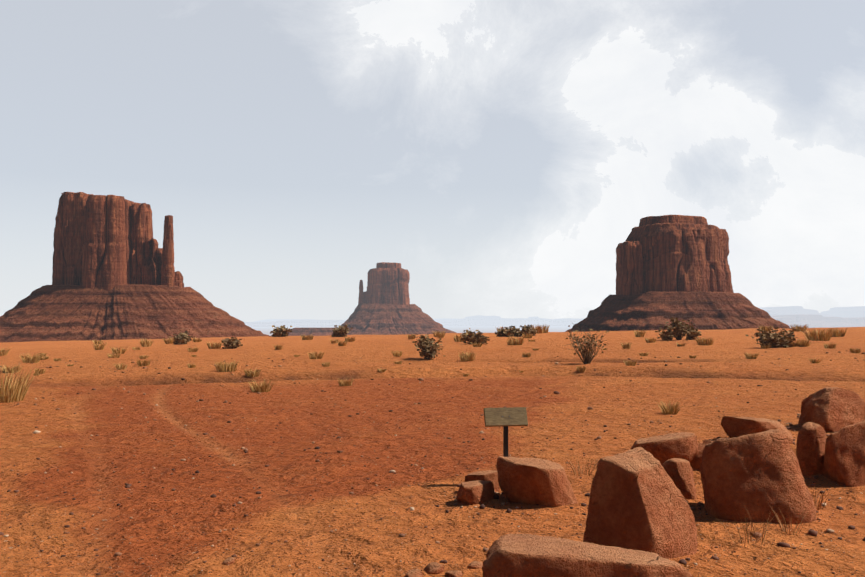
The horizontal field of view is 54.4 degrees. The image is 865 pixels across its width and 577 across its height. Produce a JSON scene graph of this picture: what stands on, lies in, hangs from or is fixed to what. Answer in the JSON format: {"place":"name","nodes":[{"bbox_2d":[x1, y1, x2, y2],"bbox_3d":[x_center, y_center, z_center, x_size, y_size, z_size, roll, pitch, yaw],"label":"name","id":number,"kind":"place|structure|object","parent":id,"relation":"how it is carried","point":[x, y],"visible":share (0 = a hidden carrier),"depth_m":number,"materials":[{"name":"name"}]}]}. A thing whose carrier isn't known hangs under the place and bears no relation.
{"place":"outdoors","nodes":[
{"label":"outdoors","id":0,"kind":"place"},
{"bbox_2d":[52,192,183,290],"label":"mitten cliffs","id":1,"kind":"structure","parent":0,"point":[107,242],"depth_m":1760.10,"materials":[{"name":"stone"}]},
{"bbox_2d":[358,262,409,304],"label":"mitten cliffs","id":2,"kind":"structure","parent":0,"point":[387,282],"depth_m":2945.68,"materials":[{"name":"brown stone"}]},
{"bbox_2d":[0,326,864,576],"bbox_3d":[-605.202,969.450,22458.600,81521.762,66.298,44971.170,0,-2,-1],"label":"desert ground","id":3,"kind":"structure","parent":0,"point":[506,383],"depth_m":11.46,"materials":[{"name":"orange sand"}]},
{"bbox_2d":[0,284,268,342],"bbox_3d":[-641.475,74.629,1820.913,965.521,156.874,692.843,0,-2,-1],"label":"talus slope","id":4,"kind":"structure","parent":3,"relation":"on","point":[82,313],"depth_m":1676.05,"materials":[{"name":"brown stone"}]},
{"bbox_2d":[222,557,234,564],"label":"loose rock","id":5,"kind":"object","parent":3,"relation":"on","point":[229,560],"visible":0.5,"depth_m":5.62,"materials":[{"name":"stone"}]},
{"bbox_2d":[287,304,455,335],"bbox_3d":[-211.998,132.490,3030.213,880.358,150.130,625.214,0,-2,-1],"label":"talus slope","id":6,"kind":"structure","parent":3,"relation":"on","point":[376,319],"depth_m":2885.08,"materials":[{"name":"brown stone"}]},
{"bbox_2d":[405,569,422,576],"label":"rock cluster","id":7,"kind":"object","parent":3,"relation":"on","point":[414,573],"visible":1,"depth_m":5.33,"materials":[{"name":"stone"}]},
{"bbox_2d":[0,324,861,413],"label":"dry grass tufts","id":8,"kind":"object","parent":3,"relation":"on","point":[9,394],"visible":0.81,"depth_m":36.42,"materials":[{"name":"plant"}]},
{"bbox_2d":[0,350,864,576],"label":"scattered pebbles","id":9,"kind":"object","parent":3,"relation":"on","point":[715,557],"visible":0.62,"depth_m":8.09,"materials":[{"name":"brown stone"}]},
{"bbox_2d":[424,562,443,573],"bbox_3d":[0.009,1.833,5.493,0.137,0.092,0.134,0,-2,-1],"label":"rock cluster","id":10,"kind":"object","parent":3,"relation":"on","point":[434,568],"visible":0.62,"depth_m":5.46,"materials":[{"name":"stone"}]},
{"bbox_2d":[445,570,462,576],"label":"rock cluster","id":11,"kind":"object","parent":3,"relation":"on","point":[454,573],"visible":1,"depth_m":5.38,"materials":[{"name":"stone"}]},
{"bbox_2d":[456,480,494,504],"bbox_3d":[0.383,1.820,7.420,0.346,0.217,0.336,0,-2,-1],"label":"rock","id":12,"kind":"object","parent":3,"relation":"on","point":[475,492],"visible":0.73,"depth_m":7.33,"materials":[{"name":"stone"}]},
{"bbox_2d":[468,561,482,568],"bbox_3d":[0.286,1.843,5.576,0.108,0.062,0.100,0,-2,-1],"label":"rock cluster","id":13,"kind":"object","parent":3,"relation":"on","point":[474,564],"visible":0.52,"depth_m":5.54,"materials":[{"name":"stone"}]},
{"bbox_2d":[465,470,499,490],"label":"boulder","id":14,"kind":"object","parent":3,"relation":"on","point":[490,475],"visible":0.4,"depth_m":7.84,"materials":[{"name":"stone"}]},
{"bbox_2d":[483,407,527,456],"bbox_3d":[0.726,1.600,8.327,0.430,0.835,0.120,0,-2,-9],"label":"trail sign","id":15,"kind":"object","parent":3,"relation":"on","point":[506,417],"visible":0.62,"depth_m":8.32,"materials":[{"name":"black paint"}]},
{"bbox_2d":[496,456,577,506],"bbox_3d":[0.931,1.742,7.436,0.722,0.499,0.652,0,-2,-1],"label":"boulder","id":16,"kind":"object","parent":3,"relation":"on","point":[535,481],"visible":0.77,"depth_m":7.22,"materials":[{"name":"stone"}]},
{"bbox_2d":[482,534,692,576],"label":"slab boulder","id":17,"kind":"object","parent":3,"relation":"on","point":[518,555],"visible":1,"depth_m":4.68,"materials":[{"name":"stone"}]},
{"bbox_2d":[583,447,696,558],"bbox_3d":[1.445,1.517,5.780,0.617,0.797,0.682,-2,-3,42],"label":"boulder","id":18,"kind":"object","parent":3,"relation":"on","point":[637,501],"visible":0.69,"depth_m":5.62,"materials":[{"name":"stone"}]},
{"bbox_2d":[630,432,698,464],"bbox_3d":[2.444,1.808,8.970,0.700,0.565,0.636,0,-2,-1],"label":"tan boulder","id":19,"kind":"object","parent":3,"relation":"on","point":[662,449],"visible":0.48,"depth_m":8.70,"materials":[{"name":"stone"}]},
{"bbox_2d":[565,291,789,331],"bbox_3d":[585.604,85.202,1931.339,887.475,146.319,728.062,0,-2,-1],"label":"talus slope","id":20,"kind":"structure","parent":3,"relation":"on","point":[702,310],"depth_m":1775.64,"materials":[{"name":"brown stone"}]},
{"bbox_2d":[662,458,695,499],"bbox_3d":[2.194,1.744,7.578,0.401,0.422,0.323,0,-2,-1],"label":"dark boulder","id":21,"kind":"object","parent":3,"relation":"on","point":[679,472],"visible":0.58,"depth_m":7.48,"materials":[{"name":"stone"}]},
{"bbox_2d":[566,457,831,547],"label":"dry weeds","id":22,"kind":"object","parent":3,"relation":"on","point":[781,525],"visible":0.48,"depth_m":6.32,"materials":[{"name":"beige plant"}]},
{"bbox_2d":[690,439,712,470],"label":"boulder","id":23,"kind":"object","parent":3,"relation":"on","point":[695,463],"visible":0.12,"depth_m":8.85,"materials":[{"name":"stone"}]},
{"bbox_2d":[721,416,792,443],"bbox_3d":[4.427,1.950,11.393,0.752,0.431,0.822,1,-3,-29],"label":"boulder","id":24,"kind":"object","parent":3,"relation":"on","point":[733,427],"visible":0.67,"depth_m":11.21,"materials":[{"name":"stone"}]},
{"bbox_2d":[700,429,815,523],"bbox_3d":[2.646,1.595,6.932,0.820,0.907,0.817,0,-2,-1],"label":"boulder","id":25,"kind":"object","parent":3,"relation":"on","point":[760,473],"visible":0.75,"depth_m":6.68,"materials":[{"name":"stone"}]},
{"bbox_2d":[796,422,826,475],"bbox_3d":[3.848,1.682,8.550,0.299,0.641,0.314,-2,-3,42],"label":"edge boulder","id":26,"kind":"object","parent":3,"relation":"on","point":[810,444],"visible":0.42,"depth_m":8.45,"materials":[{"name":"stone"}]},
{"bbox_2d":[798,387,864,431],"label":"boulder","id":27,"kind":"object","parent":3,"relation":"on","point":[834,409],"visible":0.67,"depth_m":12.45,"materials":[{"name":"stone"}]},
{"bbox_2d":[822,420,864,486],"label":"edge boulder","id":28,"kind":"object","parent":3,"relation":"on","point":[844,460],"visible":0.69,"depth_m":8.12,"materials":[{"name":"stone"}]},
{"bbox_2d":[0,0,864,321],"label":"sky","id":29,"kind":"structure","parent":0,"point":[502,153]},
{"bbox_2d":[244,306,864,327],"bbox_3d":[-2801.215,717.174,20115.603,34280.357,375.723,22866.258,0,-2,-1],"label":"distant mesas","id":30,"kind":"structure","parent":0,"point":[854,316],"depth_m":15723.60,"materials":[{"name":"grey stone"}]},
{"bbox_2d":[616,215,733,295],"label":"merrick butte cliffs","id":31,"kind":"structure","parent":0,"point":[684,253],"depth_m":1840.80,"materials":[{"name":"stone"}]}
]}

